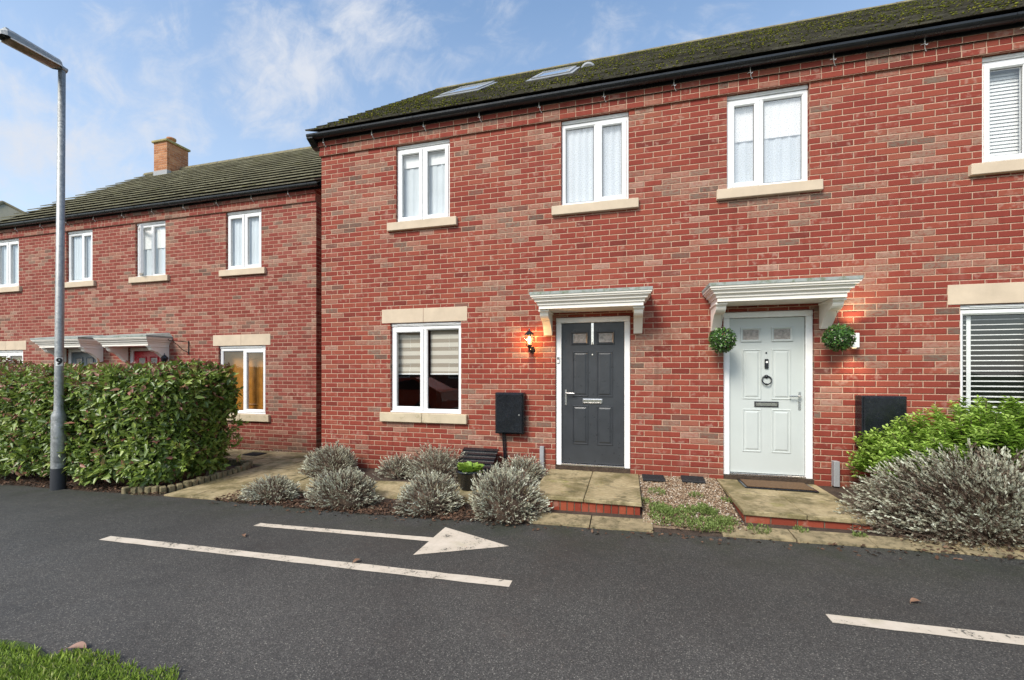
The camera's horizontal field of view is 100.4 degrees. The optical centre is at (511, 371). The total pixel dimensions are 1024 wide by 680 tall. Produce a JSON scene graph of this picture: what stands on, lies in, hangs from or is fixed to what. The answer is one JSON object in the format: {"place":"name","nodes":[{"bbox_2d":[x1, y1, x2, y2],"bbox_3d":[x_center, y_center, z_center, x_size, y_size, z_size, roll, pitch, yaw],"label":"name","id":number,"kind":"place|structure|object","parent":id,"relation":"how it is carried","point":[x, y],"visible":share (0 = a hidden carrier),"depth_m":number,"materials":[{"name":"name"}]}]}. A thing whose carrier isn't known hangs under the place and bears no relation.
{"place":"outdoors","nodes":[
{"label":"outdoors","id":0,"kind":"place"},
{"bbox_2d":[0,639,186,679],"bbox_3d":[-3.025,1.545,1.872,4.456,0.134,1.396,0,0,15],"label":"grass","id":1,"kind":"structure","parent":0,"point":[32,672],"depth_m":2.23,"materials":[{"name":"green plant"}]},
{"bbox_2d":[164,449,532,503],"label":"paved path","id":2,"kind":"structure","parent":0,"point":[271,463],"depth_m":6.16,"materials":[{"name":"stone"}]},
{"bbox_2d":[242,452,265,455],"bbox_3d":[-4.836,1.549,8.018,0.320,0.016,0.240,0,0,15],"label":"drain cover","id":3,"kind":"object","parent":2,"relation":"on","point":[255,453],"visible":1,"depth_m":8.00,"materials":[{"name":"black metal"}]},
{"bbox_2d":[456,461,483,490],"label":"potted plant","id":4,"kind":"object","parent":2,"relation":"on","point":[466,471],"visible":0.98,"depth_m":5.32,"materials":[{"name":"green plant"}]},
{"bbox_2d":[0,0,904,212],"label":"sky","id":5,"kind":"structure","parent":0,"point":[223,79],"materials":[{"name":"blue"}]},
{"bbox_2d":[0,460,961,542],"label":"soil bed","id":6,"kind":"object","parent":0,"point":[832,490],"visible":0.09,"depth_m":4.88,"materials":[{"name":"brown soil"}]},
{"bbox_2d":[0,356,249,487],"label":"hedge","id":7,"kind":"object","parent":6,"relation":"on","point":[166,421],"visible":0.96,"depth_m":6.05,"materials":[{"name":"green plant"}]},
{"bbox_2d":[121,457,252,494],"bbox_3d":[-4.881,1.571,6.491,1.106,0.186,1.699,0,0,15],"label":"log edging","id":8,"kind":"object","parent":6,"relation":"on","point":[242,465],"visible":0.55,"depth_m":5.98,"materials":[{"name":"brown wood"}]},
{"bbox_2d":[237,474,299,503],"bbox_3d":[-3.035,1.482,5.390,0.839,0.432,0.603,0,0,15],"label":"lavender bush","id":9,"kind":"object","parent":6,"relation":"on","point":[270,490],"visible":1,"depth_m":5.27,"materials":[{"name":"grey plant"}]},
{"bbox_2d":[295,440,360,477],"bbox_3d":[-2.735,1.361,6.450,1.042,0.665,0.700,0,0,15],"label":"lavender bush","id":10,"kind":"object","parent":6,"relation":"on","point":[325,459],"visible":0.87,"depth_m":6.33,"materials":[{"name":"grey plant"}]},
{"bbox_2d":[301,468,383,510],"bbox_3d":[-1.988,1.427,5.128,1.004,0.620,0.756,0,0,15],"label":"lavender bush","id":11,"kind":"object","parent":6,"relation":"on","point":[354,489],"visible":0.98,"depth_m":4.96,"materials":[{"name":"grey plant"}]},
{"bbox_2d":[374,452,416,479],"bbox_3d":[-1.683,1.409,6.195,0.641,0.458,0.597,0,0,-22],"label":"lavender bush","id":12,"kind":"object","parent":6,"relation":"on","point":[391,469],"visible":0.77,"depth_m":6.12,"materials":[{"name":"grey plant"}]},
{"bbox_2d":[390,466,464,516],"bbox_3d":[-0.940,1.391,4.833,0.858,0.586,0.728,0,0,15],"label":"lavender bush","id":13,"kind":"object","parent":6,"relation":"on","point":[427,498],"visible":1,"depth_m":4.74,"materials":[{"name":"grey plant"}]},
{"bbox_2d":[399,442,465,480],"bbox_3d":[-1.096,1.330,6.031,1.210,0.679,0.681,0,0,15],"label":"lavender bush","id":14,"kind":"object","parent":6,"relation":"on","point":[440,462],"visible":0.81,"depth_m":5.94,"materials":[{"name":"grey plant"}]},
{"bbox_2d":[454,447,498,478],"bbox_3d":[-0.492,1.284,5.978,0.530,0.350,0.392,0,0,15],"label":"ribbed box","id":15,"kind":"object","parent":6,"relation":"on","point":[486,458],"visible":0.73,"depth_m":5.99,"materials":[{"name":"black plastic"}]},
{"bbox_2d":[468,463,552,524],"bbox_3d":[-0.049,1.335,4.577,0.974,0.719,0.870,0,0,15],"label":"lavender bush","id":16,"kind":"object","parent":6,"relation":"on","point":[504,502],"visible":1,"depth_m":4.48,"materials":[{"name":"grey plant"}]},
{"bbox_2d":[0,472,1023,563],"bbox_3d":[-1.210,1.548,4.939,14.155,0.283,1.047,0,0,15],"label":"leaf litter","id":17,"kind":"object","parent":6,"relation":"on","point":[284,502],"visible":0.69,"depth_m":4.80,"materials":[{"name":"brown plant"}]},
{"bbox_2d":[498,453,549,485],"bbox_3d":[0.139,1.316,5.639,0.815,0.482,0.569,0,0,15],"label":"lavender bush","id":18,"kind":"object","parent":6,"relation":"on","point":[532,468],"visible":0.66,"depth_m":5.59,"materials":[{"name":"grey plant"}]},
{"bbox_2d":[532,469,641,514],"bbox_3d":[0.937,1.482,5.195,1.189,0.241,1.295,0,0,15],"label":"door step","id":19,"kind":"object","parent":6,"relation":"on","point":[592,491],"depth_m":4.84,"materials":[{"name":"stone"}]},
{"bbox_2d":[639,474,746,531],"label":"gravel","id":20,"kind":"structure","parent":6,"relation":"on","point":[701,488],"depth_m":4.84,"materials":[{"name":"beige gravel"}]},
{"bbox_2d":[642,474,665,481],"bbox_3d":[1.799,1.354,5.428,0.270,0.033,0.200,0,5,13],"label":"rubber mat","id":21,"kind":"object","parent":20,"relation":"on","point":[652,477],"visible":1,"depth_m":5.37,"materials":[{"name":"black rubber"}]},
{"bbox_2d":[681,475,705,483],"bbox_3d":[2.261,1.348,5.335,0.270,0.033,0.200,0,5,17],"label":"rubber mat","id":22,"kind":"object","parent":20,"relation":"on","point":[692,479],"visible":1,"depth_m":5.28,"materials":[{"name":"black rubber"}]},
{"bbox_2d":[641,487,867,537],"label":"weeds","id":23,"kind":"object","parent":6,"relation":"on","point":[702,509],"visible":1,"depth_m":4.25,"materials":[{"name":"green plant"}]},
{"bbox_2d":[531,512,1023,559],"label":"edging slabs","id":24,"kind":"structure","parent":6,"relation":"on","point":[641,525],"depth_m":3.83,"materials":[{"name":"concrete"}]},
{"bbox_2d":[717,479,875,530],"bbox_3d":[2.958,1.463,4.653,1.094,0.207,1.295,0,0,15],"label":"door step","id":25,"kind":"object","parent":6,"relation":"on","point":[788,508],"depth_m":4.26,"materials":[{"name":"stone"}]},
{"bbox_2d":[737,479,818,492],"bbox_3d":[3.118,1.345,5.039,0.750,0.022,0.370,0,0,15],"label":"doormat","id":26,"kind":"object","parent":25,"relation":"on","point":[778,485],"visible":1,"depth_m":4.99,"materials":[{"name":"brown fabric"}]},
{"bbox_2d":[833,438,1023,552],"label":"lavender bush","id":27,"kind":"object","parent":6,"relation":"on","point":[986,505],"visible":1,"depth_m":3.75,"materials":[{"name":"grey plant"}]},
{"bbox_2d":[843,395,1023,485],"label":"green shrub","id":28,"kind":"object","parent":6,"relation":"on","point":[1005,427],"visible":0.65,"depth_m":4.20,"materials":[{"name":"green plant"}]},
{"bbox_2d":[0,485,1023,679],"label":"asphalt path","id":29,"kind":"structure","parent":0,"point":[573,603],"depth_m":2.87,"materials":[{"name":"grey asphalt"}]},
{"bbox_2d":[0,27,67,490],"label":"street lamp","id":30,"kind":"object","parent":29,"relation":"on","point":[21,44],"visible":1,"depth_m":5.96,"materials":[{"name":"metal"}]},
{"bbox_2d":[53,423,61,462],"bbox_3d":[-6.334,1.004,5.950,0.088,0.550,0.020,0,0,-41],"label":"door","id":31,"kind":"structure","parent":30,"relation":"in","point":[57,442],"depth_m":5.94,"materials":[{"name":"metal"}]},
{"bbox_2d":[58,641,86,651],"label":"fallen leaf","id":32,"kind":"object","parent":29,"relation":"on","point":[80,644],"visible":0.9,"depth_m":2.42,"materials":[{"name":"pink plant"}]},
{"bbox_2d":[100,536,511,586],"bbox_3d":[-1.968,1.571,3.602,4.051,0.069,0.108,0,0,15],"label":"painted line","id":33,"kind":"object","parent":29,"relation":"on","point":[421,573],"visible":1,"depth_m":3.49,"materials":[{"name":"paint"}]},
{"bbox_2d":[254,523,506,554],"bbox_3d":[-1.335,1.563,4.089,2.700,0.046,0.665,0,0,15],"label":"painted arrow","id":34,"kind":"object","parent":29,"relation":"on","point":[445,539],"visible":1,"depth_m":3.95,"materials":[{"name":"paint"}]},
{"bbox_2d":[826,614,1023,644],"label":"painted line","id":35,"kind":"object","parent":29,"relation":"on","point":[948,631],"visible":1,"depth_m":2.47,"materials":[{"name":"paint"}]},
{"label":"ground","id":36,"kind":"structure","parent":0,"visible":0},
{"bbox_2d":[0,201,24,220],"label":"house","id":37,"kind":"structure","parent":36,"relation":"on","point":[7,209],"depth_m":22.50,"materials":[{"name":"white paint"}]},
{"bbox_2d":[0,137,321,452],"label":"terraced house","id":38,"kind":"structure","parent":36,"relation":"on","point":[219,262],"depth_m":9.04,"materials":[{"name":"red brick"}]},
{"bbox_2d":[0,238,18,286],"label":"window","id":39,"kind":"structure","parent":38,"relation":"in","point":[9,249],"depth_m":10.58,"materials":[{"name":"white plastic"}]},
{"bbox_2d":[0,350,22,362],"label":"window","id":40,"kind":"structure","parent":38,"relation":"in","point":[17,354],"depth_m":10.56,"materials":[{"name":"white plastic"}]},
{"bbox_2d":[68,229,91,281],"bbox_3d":[-9.989,-2.654,9.920,0.900,1.218,0.115,0,0,15],"label":"window","id":41,"kind":"structure","parent":38,"relation":"in","point":[80,242],"depth_m":9.99,"materials":[{"name":"white plastic"}]},
{"bbox_2d":[72,352,95,365],"bbox_3d":[-9.908,0.530,9.913,0.842,1.947,0.060,0,0,15],"label":"door","id":42,"kind":"structure","parent":38,"relation":"in","point":[77,357],"depth_m":9.91,"materials":[{"name":"grey wood"}]},
{"bbox_2d":[134,351,161,363],"bbox_3d":[-7.996,0.530,9.399,0.842,1.947,0.060,0,0,15],"label":"door","id":43,"kind":"structure","parent":38,"relation":"in","point":[141,357],"depth_m":9.40,"materials":[{"name":"red wood"}]},
{"bbox_2d":[137,221,164,276],"bbox_3d":[-7.882,-2.665,9.283,0.920,1.200,0.280,0,0,15],"label":"window","id":44,"kind":"structure","parent":38,"relation":"in","point":[151,235],"depth_m":9.37,"materials":[{"name":"white plastic"}]},
{"bbox_2d":[161,353,167,361],"bbox_3d":[-7.299,-0.244,9.013,0.218,0.292,0.138,0,0,-52],"label":"wall lantern","id":45,"kind":"object","parent":38,"relation":"attached to","point":[164,357],"depth_m":8.96,"materials":[{"name":"black plastic"}]},
{"bbox_2d":[168,339,188,354],"bbox_3d":[-6.874,-0.503,8.796,0.018,0.306,0.436,0,0,15],"label":"basket bracket","id":46,"kind":"object","parent":38,"relation":"attached to","point":[180,347],"visible":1,"depth_m":8.89,"materials":[{"name":"black metal"}]},
{"bbox_2d":[220,345,265,413],"bbox_3d":[-5.396,0.220,8.766,1.490,1.680,0.267,0,0,15],"label":"window","id":47,"kind":"structure","parent":38,"relation":"in","point":[249,362],"depth_m":8.82,"materials":[{"name":"white plastic"}]},
{"bbox_2d":[227,209,260,269],"bbox_3d":[-5.421,-2.654,8.693,0.940,1.218,0.115,0,0,15],"label":"window","id":48,"kind":"structure","parent":38,"relation":"in","point":[244,227],"depth_m":8.70,"materials":[{"name":"white plastic"}]},
{"bbox_2d":[305,0,1023,487],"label":"terraced house","id":49,"kind":"structure","parent":36,"relation":"on","point":[621,236],"depth_m":5.54,"materials":[{"name":"red brick"}]},
{"bbox_2d":[397,139,449,221],"bbox_3d":[-1.347,-2.890,6.550,0.940,1.200,0.128,0,0,15],"label":"window","id":50,"kind":"structure","parent":49,"relation":"in","point":[423,168],"depth_m":6.55,"materials":[{"name":"white plastic"}]},
{"bbox_2d":[390,322,460,413],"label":"window","id":51,"kind":"structure","parent":49,"relation":"in","point":[426,357],"depth_m":6.64,"materials":[{"name":"white plastic"}]},
{"bbox_2d":[495,392,525,467],"bbox_3d":[-0.026,0.915,6.044,0.415,1.230,0.157,0,0,15],"label":"meter box","id":52,"kind":"object","parent":49,"relation":"attached to","point":[510,412],"visible":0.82,"depth_m":5.98,"materials":[{"name":"black plastic"}]},
{"bbox_2d":[524,328,534,352],"bbox_3d":[0.249,-0.430,5.942,0.144,0.341,0.211,0,0,15],"label":"wall lantern","id":53,"kind":"object","parent":49,"relation":"attached to","point":[531,349],"depth_m":5.89,"materials":[{"name":"black metal"}]},
{"bbox_2d":[540,446,543,471],"bbox_3d":[0.420,1.255,5.980,0.060,0.410,0.048,0,0,15],"label":"pipe cover","id":54,"kind":"object","parent":49,"relation":"attached to","point":[542,454],"visible":0.53,"depth_m":5.96,"materials":[{"name":"white plastic"}]},
{"bbox_2d":[557,322,623,465],"bbox_3d":[1.075,0.304,5.882,0.911,1.947,0.108,0,0,15],"label":"door","id":55,"kind":"structure","parent":49,"relation":"in","point":[592,353],"depth_m":5.88,"materials":[{"name":"grey wood"}]},
{"bbox_2d":[562,112,628,204],"bbox_3d":[1.138,-2.879,5.876,0.950,1.218,0.115,0,0,15],"label":"window","id":56,"kind":"structure","parent":49,"relation":"in","point":[595,150],"depth_m":5.88,"materials":[{"name":"white plastic"}]},
{"bbox_2d":[708,327,736,353],"bbox_3d":[2.553,-0.516,5.176,0.329,0.605,0.338,0,0,15],"label":"topiary ball","id":57,"kind":"object","parent":49,"relation":"hanging from","point":[722,340],"visible":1,"depth_m":5.10,"materials":[{"name":"green plant"}]},
{"bbox_2d":[730,317,803,475],"bbox_3d":[3.173,0.304,5.319,0.836,1.947,0.108,0,0,15],"label":"door","id":58,"kind":"structure","parent":49,"relation":"in","point":[767,357],"depth_m":5.32,"materials":[{"name":"white wood"}]},
{"bbox_2d":[727,85,807,187],"bbox_3d":[3.172,-2.890,5.337,0.950,1.200,0.128,0,0,15],"label":"window","id":59,"kind":"structure","parent":49,"relation":"in","point":[767,131],"depth_m":5.34,"materials":[{"name":"white plastic"}]},
{"bbox_2d":[831,460,839,486],"bbox_3d":[3.830,1.210,5.048,0.060,0.300,0.078,0,0,15],"label":"pipe cover","id":60,"kind":"object","parent":49,"relation":"attached to","point":[835,473],"visible":1,"depth_m":5.01,"materials":[{"name":"white plastic"}]},
{"bbox_2d":[821,314,856,351],"bbox_3d":[3.718,-0.518,4.859,0.331,0.601,0.337,0,0,15],"label":"topiary ball","id":61,"kind":"object","parent":49,"relation":"hanging from","point":[842,337],"visible":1,"depth_m":4.79,"materials":[{"name":"green plant"}]},
{"bbox_2d":[850,333,859,347],"bbox_3d":[4.002,-0.360,4.993,0.070,0.175,0.099,0,0,15],"label":"up down light","id":62,"kind":"object","parent":49,"relation":"attached to","point":[857,342],"visible":0.62,"depth_m":4.94,"materials":[{"name":"white plastic"}]},
{"bbox_2d":[855,395,906,447],"bbox_3d":[4.227,0.585,4.887,0.430,0.610,0.187,0,0,15],"label":"meter box","id":63,"kind":"object","parent":49,"relation":"attached to","point":[875,411],"visible":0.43,"depth_m":4.82,"materials":[{"name":"black plastic"}]},
{"bbox_2d":[960,303,1023,415],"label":"window","id":64,"kind":"structure","parent":49,"relation":"in","point":[991,335],"depth_m":6.02,"materials":[{"name":"white plastic"}]},
{"bbox_2d":[982,52,1023,162],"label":"window","id":65,"kind":"structure","parent":49,"relation":"in","point":[1002,75],"depth_m":4.75,"materials":[{"name":"white plastic"}]}
]}

